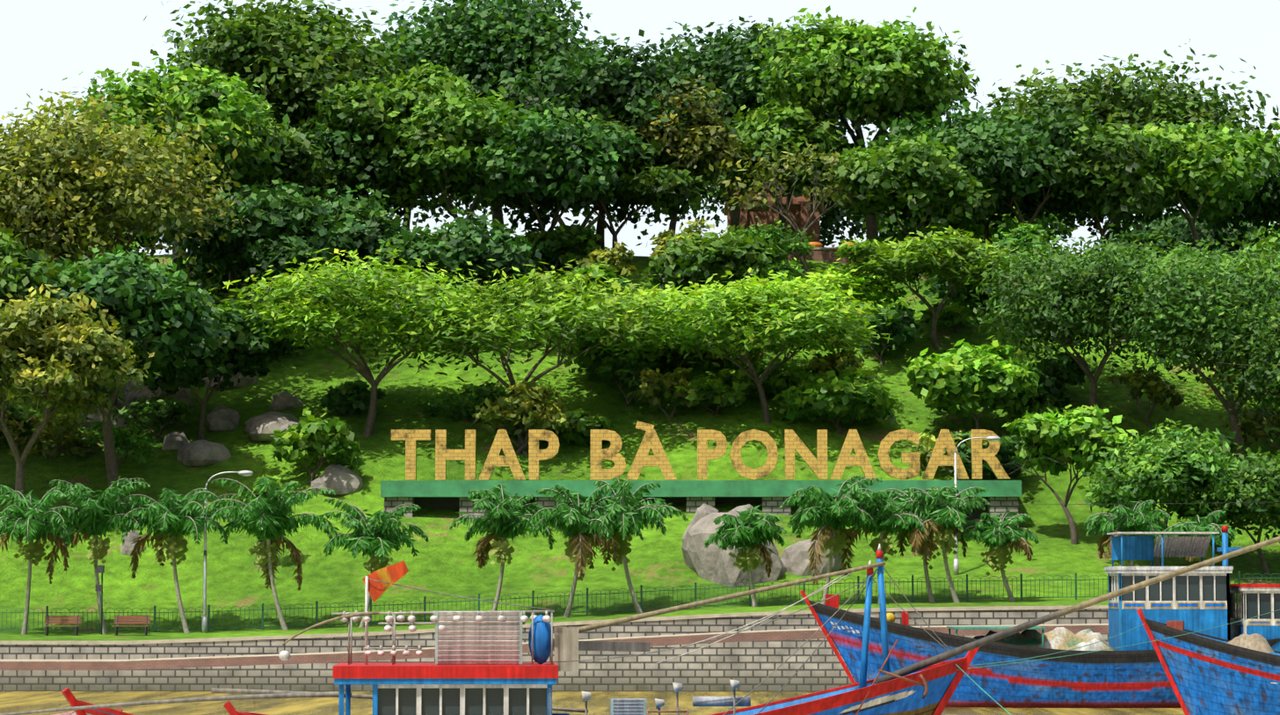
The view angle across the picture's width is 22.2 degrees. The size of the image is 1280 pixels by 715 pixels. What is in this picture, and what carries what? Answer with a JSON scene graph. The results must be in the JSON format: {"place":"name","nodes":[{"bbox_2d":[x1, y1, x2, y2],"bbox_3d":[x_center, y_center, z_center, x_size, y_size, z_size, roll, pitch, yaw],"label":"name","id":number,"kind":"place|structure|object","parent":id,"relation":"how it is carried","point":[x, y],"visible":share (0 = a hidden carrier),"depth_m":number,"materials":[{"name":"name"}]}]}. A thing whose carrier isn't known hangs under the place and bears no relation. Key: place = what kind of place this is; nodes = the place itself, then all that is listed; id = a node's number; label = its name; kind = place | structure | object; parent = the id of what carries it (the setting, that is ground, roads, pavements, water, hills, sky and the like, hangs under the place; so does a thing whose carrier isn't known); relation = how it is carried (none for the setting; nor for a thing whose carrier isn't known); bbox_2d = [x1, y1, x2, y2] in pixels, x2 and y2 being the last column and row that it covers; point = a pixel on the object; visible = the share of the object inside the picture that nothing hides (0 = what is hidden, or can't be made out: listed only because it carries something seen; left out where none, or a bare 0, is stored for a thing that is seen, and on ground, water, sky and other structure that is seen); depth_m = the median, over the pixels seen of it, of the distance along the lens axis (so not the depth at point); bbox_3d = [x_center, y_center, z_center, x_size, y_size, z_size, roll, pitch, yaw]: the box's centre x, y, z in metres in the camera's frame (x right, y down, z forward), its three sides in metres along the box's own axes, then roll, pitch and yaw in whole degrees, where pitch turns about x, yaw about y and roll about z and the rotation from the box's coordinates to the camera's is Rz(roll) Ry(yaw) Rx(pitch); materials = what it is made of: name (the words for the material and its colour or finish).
{"place":"outdoors","nodes":[
{"label":"outdoors","id":0,"kind":"place"},
{"bbox_2d":[0,690,1185,714],"bbox_3d":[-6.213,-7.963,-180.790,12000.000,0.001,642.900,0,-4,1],"label":"river water","id":1,"kind":"structure","parent":0,"point":[598,702],"depth_m":124.34,"materials":[{"name":"brown liquid"}]},
{"bbox_2d":[0,501,1279,714],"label":"mooring lines and poles","id":2,"kind":"object","parent":1,"relation":"on","point":[272,694],"visible":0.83,"depth_m":69.77,"materials":[{"name":"wood"}]},
{"bbox_2d":[223,536,1279,714],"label":"fishing boat","id":3,"kind":"object","parent":1,"relation":"on","point":[478,666],"visible":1,"depth_m":66.81,"materials":[{"name":"paint"}]},
{"bbox_2d":[800,525,1279,707],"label":"boat","id":4,"kind":"object","parent":1,"relation":"on","point":[1196,600],"visible":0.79,"depth_m":121.29,"materials":[{"name":"paint"}]},
{"bbox_2d":[1136,608,1279,714],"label":"blue boat","id":5,"kind":"object","parent":1,"relation":"in","point":[1209,674],"visible":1,"depth_m":104.48,"materials":[{"name":"paint"}]},
{"bbox_2d":[0,248,1279,640],"bbox_3d":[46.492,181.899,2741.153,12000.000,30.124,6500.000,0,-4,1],"label":"ground","id":6,"kind":"structure","parent":0,"point":[443,562],"depth_m":175.14,"materials":[{"name":"green plant"}]},
{"bbox_2d":[0,227,80,363],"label":"tree","id":7,"kind":"object","parent":6,"relation":"on","point":[13,263],"visible":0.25,"depth_m":173.38,"materials":[{"name":"green plant"}]},
{"bbox_2d":[0,483,82,633],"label":"palm tree","id":8,"kind":"object","parent":6,"relation":"on","point":[23,520],"visible":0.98,"depth_m":154.60,"materials":[{"name":"green plant"}]},
{"bbox_2d":[8,412,102,458],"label":"shrub","id":9,"kind":"object","parent":6,"relation":"on","point":[68,439],"visible":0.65,"depth_m":180.86,"materials":[{"name":"green plant"}]},
{"bbox_2d":[0,97,154,267],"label":"tree","id":10,"kind":"object","parent":6,"relation":"on","point":[83,248],"visible":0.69,"depth_m":182.65,"materials":[{"name":"green plant"}]},
{"bbox_2d":[0,283,160,496],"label":"tree","id":11,"kind":"object","parent":6,"relation":"on","point":[52,381],"visible":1,"depth_m":169.66,"materials":[{"name":"green plant"}]},
{"bbox_2d":[44,475,150,633],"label":"palm tree","id":12,"kind":"object","parent":6,"relation":"on","point":[97,519],"visible":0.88,"depth_m":155.41,"materials":[{"name":"green plant"}]},
{"bbox_2d":[0,243,235,499],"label":"tree","id":13,"kind":"object","parent":6,"relation":"on","point":[157,310],"visible":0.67,"depth_m":173.81,"materials":[{"name":"green plant"}]},
{"bbox_2d":[76,418,164,468],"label":"shrub","id":14,"kind":"object","parent":6,"relation":"on","point":[128,440],"visible":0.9,"depth_m":178.25,"materials":[{"name":"green plant"}]},
{"bbox_2d":[0,88,251,367],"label":"tree","id":15,"kind":"object","parent":6,"relation":"on","point":[127,188],"visible":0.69,"depth_m":185.27,"materials":[{"name":"green plant"}]},
{"bbox_2d":[109,392,194,439],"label":"shrub","id":16,"kind":"object","parent":6,"relation":"on","point":[169,410],"visible":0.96,"depth_m":184.09,"materials":[{"name":"green plant"}]},
{"bbox_2d":[110,487,237,632],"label":"palm tree","id":17,"kind":"object","parent":6,"relation":"on","point":[180,520],"visible":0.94,"depth_m":155.65,"materials":[{"name":"green plant"}]},
{"bbox_2d":[58,49,295,285],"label":"tree","id":18,"kind":"object","parent":6,"relation":"on","point":[209,98],"visible":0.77,"depth_m":199.56,"materials":[{"name":"green plant"}]},
{"bbox_2d":[139,297,310,440],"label":"tree","id":19,"kind":"object","parent":6,"relation":"on","point":[246,351],"visible":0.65,"depth_m":183.12,"materials":[{"name":"green plant"}]},
{"bbox_2d":[136,114,347,286],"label":"tree","id":20,"kind":"object","parent":6,"relation":"on","point":[299,156],"visible":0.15,"depth_m":205.27,"materials":[{"name":"green plant"}]},
{"bbox_2d":[161,177,356,316],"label":"tree","id":21,"kind":"object","parent":6,"relation":"on","point":[284,225],"visible":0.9,"depth_m":193.13,"materials":[{"name":"green plant"}]},
{"bbox_2d":[199,476,340,630],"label":"palm tree","id":22,"kind":"object","parent":6,"relation":"on","point":[263,520],"visible":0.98,"depth_m":154.94,"materials":[{"name":"green plant"}]},
{"bbox_2d":[143,0,429,132],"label":"hill tree","id":23,"kind":"object","parent":6,"relation":"on","point":[300,57],"visible":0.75,"depth_m":214.81,"materials":[{"name":"green plant"}]},
{"bbox_2d":[269,408,365,484],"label":"shrub","id":24,"kind":"object","parent":6,"relation":"on","point":[313,437],"visible":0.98,"depth_m":176.14,"materials":[{"name":"green plant"}]},
{"bbox_2d":[316,378,387,417],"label":"shrub","id":25,"kind":"object","parent":6,"relation":"on","point":[350,396],"visible":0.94,"depth_m":185.49,"materials":[{"name":"green plant"}]},
{"bbox_2d":[278,101,435,219],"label":"hill tree","id":26,"kind":"object","parent":6,"relation":"on","point":[348,168],"visible":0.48,"depth_m":210.06,"materials":[{"name":"green plant"}]},
{"bbox_2d":[208,241,506,436],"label":"flame tree","id":27,"kind":"object","parent":6,"relation":"on","point":[314,322],"visible":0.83,"depth_m":180.91,"materials":[{"name":"green plant"}]},
{"bbox_2d":[298,183,424,285],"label":"tree","id":28,"kind":"object","parent":6,"relation":"on","point":[365,221],"visible":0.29,"depth_m":199.30,"materials":[{"name":"green plant"}]},
{"bbox_2d":[319,497,428,626],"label":"palm tree","id":29,"kind":"object","parent":6,"relation":"on","point":[374,540],"visible":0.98,"depth_m":154.98,"materials":[{"name":"green plant"}]},
{"bbox_2d":[288,59,507,230],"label":"hill tree","id":30,"kind":"object","parent":6,"relation":"on","point":[375,109],"visible":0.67,"depth_m":209.63,"materials":[{"name":"green plant"}]},
{"bbox_2d":[358,205,543,335],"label":"slope tree","id":31,"kind":"object","parent":6,"relation":"on","point":[474,243],"visible":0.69,"depth_m":196.89,"materials":[{"name":"green plant"}]},
{"bbox_2d":[350,86,559,224],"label":"hill tree","id":32,"kind":"object","parent":6,"relation":"on","point":[418,166],"visible":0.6,"depth_m":208.93,"materials":[{"name":"green plant"}]},
{"bbox_2d":[402,380,513,423],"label":"shrub","id":33,"kind":"object","parent":6,"relation":"on","point":[479,395],"visible":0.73,"depth_m":184.59,"materials":[{"name":"green plant"}]},
{"bbox_2d":[357,0,642,232],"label":"hill tree","id":34,"kind":"object","parent":6,"relation":"on","point":[482,45],"visible":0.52,"depth_m":222.35,"materials":[{"name":"green plant"}]},
{"bbox_2d":[448,482,556,610],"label":"palm tree","id":35,"kind":"object","parent":6,"relation":"on","point":[509,516],"visible":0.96,"depth_m":155.38,"materials":[{"name":"green plant"}]},
{"bbox_2d":[479,378,563,453],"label":"shrub","id":36,"kind":"object","parent":6,"relation":"on","point":[520,412],"visible":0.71,"depth_m":180.00,"materials":[{"name":"green plant"}]},
{"bbox_2d":[341,240,707,448],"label":"flame tree","id":37,"kind":"object","parent":6,"relation":"on","point":[556,316],"visible":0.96,"depth_m":181.02,"materials":[{"name":"green plant"}]},
{"bbox_2d":[472,385,584,455],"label":"shrub","id":38,"kind":"object","parent":6,"relation":"on","point":[559,418],"visible":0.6,"depth_m":179.97,"materials":[{"name":"green plant"}]},
{"bbox_2d":[516,224,586,275],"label":"shrub","id":39,"kind":"object","parent":6,"relation":"on","point":[537,237],"visible":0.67,"depth_m":209.12,"materials":[{"name":"green plant"}]},
{"bbox_2d":[0,604,1108,691],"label":"embankment wall","id":40,"kind":"structure","parent":6,"relation":"on","point":[750,659],"depth_m":140.13,"materials":[{"name":"stone"}]},
{"bbox_2d":[457,98,651,270],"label":"hill tree","id":41,"kind":"object","parent":6,"relation":"on","point":[513,164],"visible":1,"depth_m":207.30,"materials":[{"name":"green plant"}]},
{"bbox_2d":[537,407,614,447],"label":"shrub","id":42,"kind":"object","parent":6,"relation":"on","point":[586,422],"visible":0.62,"depth_m":181.12,"materials":[{"name":"green plant"}]},
{"bbox_2d":[527,483,643,617],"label":"palm tree","id":43,"kind":"object","parent":6,"relation":"on","point":[567,515],"visible":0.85,"depth_m":153.98,"materials":[{"name":"green plant"}]},
{"bbox_2d":[482,29,741,248],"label":"hill tree","id":44,"kind":"object","parent":6,"relation":"on","point":[606,88],"visible":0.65,"depth_m":214.14,"materials":[{"name":"green plant"}]},
{"bbox_2d":[508,114,722,247],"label":"hill tree","id":45,"kind":"object","parent":6,"relation":"on","point":[658,185],"visible":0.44,"depth_m":211.94,"materials":[{"name":"green plant"}]},
{"bbox_2d":[593,349,664,407],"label":"shrub","id":46,"kind":"object","parent":6,"relation":"on","point":[630,367],"visible":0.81,"depth_m":186.64,"materials":[{"name":"green plant"}]},
{"bbox_2d":[575,477,688,612],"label":"palm tree","id":47,"kind":"object","parent":6,"relation":"on","point":[636,514],"visible":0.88,"depth_m":155.17,"materials":[{"name":"green plant"}]},
{"bbox_2d":[552,294,718,385],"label":"slope tree","id":48,"kind":"object","parent":6,"relation":"on","point":[589,362],"visible":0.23,"depth_m":188.59,"materials":[{"name":"green plant"}]},
{"bbox_2d":[0,570,1279,632],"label":"fence","id":49,"kind":"object","parent":6,"relation":"on","point":[533,597],"visible":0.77,"depth_m":156.60,"materials":[{"name":"metal"}]},
{"bbox_2d":[632,367,701,419],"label":"shrub","id":50,"kind":"object","parent":6,"relation":"on","point":[668,381],"visible":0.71,"depth_m":184.31,"materials":[{"name":"green plant"}]},
{"bbox_2d":[607,72,755,237],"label":"hill tree","id":51,"kind":"object","parent":6,"relation":"on","point":[718,152],"visible":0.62,"depth_m":213.11,"materials":[{"name":"green plant"}]},
{"bbox_2d":[380,421,1021,527],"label":"sign base","id":52,"kind":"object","parent":6,"relation":"on","point":[999,496],"depth_m":172.60,"materials":[{"name":"stone"}]},
{"bbox_2d":[391,429,559,479],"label":"sign word","id":53,"kind":"object","parent":52,"relation":"attached to","point":[443,454],"visible":1,"depth_m":173.81,"materials":[{"name":"stone"}]},
{"bbox_2d":[590,429,676,479],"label":"sign word","id":54,"kind":"object","parent":52,"relation":"attached to","point":[642,459],"visible":1,"depth_m":173.65,"materials":[{"name":"stone"}]},
{"bbox_2d":[697,429,1010,479],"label":"sign lettering","id":55,"kind":"object","parent":52,"relation":"attached to","point":[818,466],"visible":1,"depth_m":173.45,"materials":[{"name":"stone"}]},
{"bbox_2d":[663,368,760,414],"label":"shrub","id":56,"kind":"object","parent":6,"relation":"on","point":[727,389],"visible":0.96,"depth_m":183.89,"materials":[{"name":"green plant"}]},
{"bbox_2d":[640,225,787,300],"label":"slope tree","id":57,"kind":"object","parent":6,"relation":"on","point":[698,258],"visible":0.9,"depth_m":200.07,"materials":[{"name":"green plant"}]},
{"bbox_2d":[681,503,785,586],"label":"boulder","id":58,"kind":"object","parent":6,"relation":"on","point":[712,563],"visible":0.46,"depth_m":162.18,"materials":[{"name":"stone"}]},
{"bbox_2d":[704,504,786,606],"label":"palm tree","id":59,"kind":"object","parent":6,"relation":"on","point":[749,531],"visible":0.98,"depth_m":155.50,"materials":[{"name":"green plant"}]},
{"bbox_2d":[603,267,894,423],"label":"flame tree","id":60,"kind":"object","parent":6,"relation":"on","point":[798,323],"visible":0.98,"depth_m":181.24,"materials":[{"name":"green plant"}]},
{"bbox_2d":[636,15,864,236],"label":"hill tree","id":61,"kind":"object","parent":6,"relation":"on","point":[729,55],"visible":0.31,"depth_m":235.30,"materials":[{"name":"green plant"}]},
{"bbox_2d":[718,218,815,265],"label":"tree","id":62,"kind":"object","parent":6,"relation":"on","point":[789,243],"visible":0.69,"depth_m":208.24,"materials":[{"name":"green plant"}]},
{"bbox_2d":[724,172,822,242],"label":"temple tower","id":63,"kind":"structure","parent":6,"relation":"on","point":[799,213],"depth_m":249.21,"materials":[{"name":"brown brick"}]},
{"bbox_2d":[682,130,883,247],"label":"hill tree","id":64,"kind":"object","parent":6,"relation":"on","point":[832,217],"visible":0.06,"depth_m":266.84,"materials":[{"name":"green plant"}]},
{"bbox_2d":[717,97,858,237],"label":"hill tree","id":65,"kind":"object","parent":6,"relation":"on","point":[776,130],"visible":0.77,"depth_m":219.59,"materials":[{"name":"green plant"}]},
{"bbox_2d":[698,135,880,274],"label":"bare branch tree","id":66,"kind":"object","parent":6,"relation":"on","point":[774,182],"visible":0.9,"depth_m":209.46,"materials":[{"name":"plant"}]},
{"bbox_2d":[780,538,843,575],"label":"boulder","id":67,"kind":"object","parent":6,"relation":"on","point":[795,559],"visible":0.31,"depth_m":163.13,"materials":[{"name":"stone"}]},
{"bbox_2d":[757,366,901,434],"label":"slope tree","id":68,"kind":"object","parent":6,"relation":"on","point":[848,396],"visible":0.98,"depth_m":181.64,"materials":[{"name":"green plant"}]},
{"bbox_2d":[779,475,881,604],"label":"palm tree","id":69,"kind":"object","parent":6,"relation":"on","point":[828,515],"visible":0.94,"depth_m":154.11,"materials":[{"name":"green plant"}]},
{"bbox_2d":[772,266,917,316],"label":"flame tree","id":70,"kind":"object","parent":6,"relation":"on","point":[873,289],"visible":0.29,"depth_m":196.14,"materials":[{"name":"green plant"}]},
{"bbox_2d":[729,5,982,239],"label":"hill tree","id":71,"kind":"object","parent":6,"relation":"on","point":[877,76],"visible":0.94,"depth_m":221.78,"materials":[{"name":"green plant"}]},
{"bbox_2d":[841,489,930,603],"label":"palm tree","id":72,"kind":"object","parent":6,"relation":"on","point":[885,519],"visible":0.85,"depth_m":154.17,"materials":[{"name":"green plant"}]},
{"bbox_2d":[853,301,923,364],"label":"tree","id":73,"kind":"object","parent":6,"relation":"on","point":[903,327],"visible":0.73,"depth_m":191.50,"materials":[{"name":"green plant"}]},
{"bbox_2d":[819,131,1005,238],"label":"hill tree","id":74,"kind":"object","parent":6,"relation":"on","point":[905,174],"visible":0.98,"depth_m":208.21,"materials":[{"name":"green plant"}]},
{"bbox_2d":[874,486,968,602],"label":"palm tree","id":75,"kind":"object","parent":6,"relation":"on","point":[929,545],"visible":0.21,"depth_m":155.34,"materials":[{"name":"green plant"}]},
{"bbox_2d":[832,225,1033,349],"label":"flame tree","id":76,"kind":"object","parent":6,"relation":"on","point":[915,257],"visible":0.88,"depth_m":192.75,"materials":[{"name":"green plant"}]},
{"bbox_2d":[894,484,989,603],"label":"palm tree","id":77,"kind":"object","parent":6,"relation":"on","point":[941,519],"visible":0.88,"depth_m":154.08,"materials":[{"name":"green plant"}]},
{"bbox_2d":[856,94,1036,235],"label":"hill tree","id":78,"kind":"object","parent":6,"relation":"on","point":[944,129],"visible":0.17,"depth_m":214.93,"materials":[{"name":"green plant"}]},
{"bbox_2d":[839,206,1086,250],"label":"hill tree","id":79,"kind":"object","parent":6,"relation":"on","point":[1007,222],"visible":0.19,"depth_m":256.54,"materials":[{"name":"green plant"}]},
{"bbox_2d":[901,334,1048,429],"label":"tree","id":80,"kind":"object","parent":6,"relation":"on","point":[994,376],"visible":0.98,"depth_m":180.50,"materials":[{"name":"green plant"}]},
{"bbox_2d":[950,429,1025,479],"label":"shrub","id":81,"kind":"object","parent":6,"relation":"on","point":[1008,445],"visible":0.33,"depth_m":176.55,"materials":[{"name":"green plant"}]},
{"bbox_2d":[911,226,1076,310],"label":"tree","id":82,"kind":"object","parent":6,"relation":"on","point":[968,299],"visible":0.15,"depth_m":200.69,"materials":[{"name":"green plant"}]},
{"bbox_2d":[959,509,1039,601],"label":"palm tree","id":83,"kind":"object","parent":6,"relation":"on","point":[1001,534],"visible":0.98,"depth_m":154.19,"materials":[{"name":"green plant"}]},
{"bbox_2d":[939,97,1139,227],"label":"hill tree","id":84,"kind":"object","parent":6,"relation":"on","point":[1018,155],"visible":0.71,"depth_m":212.03,"materials":[{"name":"green plant"}]},
{"bbox_2d":[999,404,1138,544],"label":"tree","id":85,"kind":"object","parent":6,"relation":"on","point":[1078,435],"visible":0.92,"depth_m":168.62,"materials":[{"name":"green plant"}]},
{"bbox_2d":[963,223,1231,409],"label":"tree","id":86,"kind":"object","parent":6,"relation":"on","point":[1072,293],"visible":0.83,"depth_m":180.98,"materials":[{"name":"green plant"}]},
{"bbox_2d":[1032,114,1182,243],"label":"hill tree","id":87,"kind":"object","parent":6,"relation":"on","point":[1140,194],"visible":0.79,"depth_m":212.11,"materials":[{"name":"green plant"}]},
{"bbox_2d":[970,38,1279,244],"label":"hill tree","id":88,"kind":"object","parent":6,"relation":"on","point":[1127,102],"visible":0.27,"depth_m":226.85,"materials":[{"name":"green plant"}]},
{"bbox_2d":[1083,498,1171,566],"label":"palm tree","id":89,"kind":"object","parent":6,"relation":"on","point":[1138,517],"visible":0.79,"depth_m":155.06,"materials":[{"name":"green plant"}]},
{"bbox_2d":[1106,363,1185,429],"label":"tree","id":90,"kind":"object","parent":6,"relation":"on","point":[1156,390],"visible":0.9,"depth_m":183.67,"materials":[{"name":"green plant"}]},
{"bbox_2d":[1076,417,1258,566],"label":"tree","id":91,"kind":"object","parent":6,"relation":"on","point":[1163,469],"visible":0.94,"depth_m":160.53,"materials":[{"name":"green plant"}]},
{"bbox_2d":[1075,206,1273,254],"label":"hill tree","id":92,"kind":"object","parent":6,"relation":"on","point":[1177,229],"visible":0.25,"depth_m":262.40,"materials":[{"name":"green plant"}]},
{"bbox_2d":[1098,236,1279,458],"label":"tree","id":93,"kind":"object","parent":6,"relation":"on","point":[1220,275],"visible":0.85,"depth_m":175.61,"materials":[{"name":"green plant"}]},
{"bbox_2d":[1098,117,1279,254],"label":"hill tree","id":94,"kind":"object","parent":6,"relation":"on","point":[1217,172],"visible":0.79,"depth_m":215.32,"materials":[{"name":"green plant"}]},
{"bbox_2d":[1161,504,1238,566],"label":"palm tree","id":95,"kind":"object","parent":6,"relation":"on","point":[1196,523],"visible":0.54,"depth_m":154.08,"materials":[{"name":"green plant"}]},
{"bbox_2d":[1166,438,1279,574],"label":"tree","id":96,"kind":"object","parent":6,"relation":"on","point":[1265,477],"visible":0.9,"depth_m":159.88,"materials":[{"name":"green plant"}]},
{"bbox_2d":[1196,127,1279,239],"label":"hill tree","id":97,"kind":"object","parent":6,"relation":"on","point":[1258,208],"visible":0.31,"depth_m":238.31,"materials":[{"name":"green plant"}]},
{"bbox_2d":[1199,293,1279,420],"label":"tree","id":98,"kind":"object","parent":6,"relation":"on","point":[1253,374],"visible":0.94,"depth_m":172.68,"materials":[{"name":"green plant"}]},
{"bbox_2d":[1218,404,1279,453],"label":"tree","id":99,"kind":"object","parent":6,"relation":"on","point":[1249,427],"visible":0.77,"depth_m":179.68,"materials":[{"name":"green plant"}]},
{"bbox_2d":[0,0,1279,256],"label":"sky","id":100,"kind":"structure","parent":0,"point":[43,43],"materials":[{"name":"white"}]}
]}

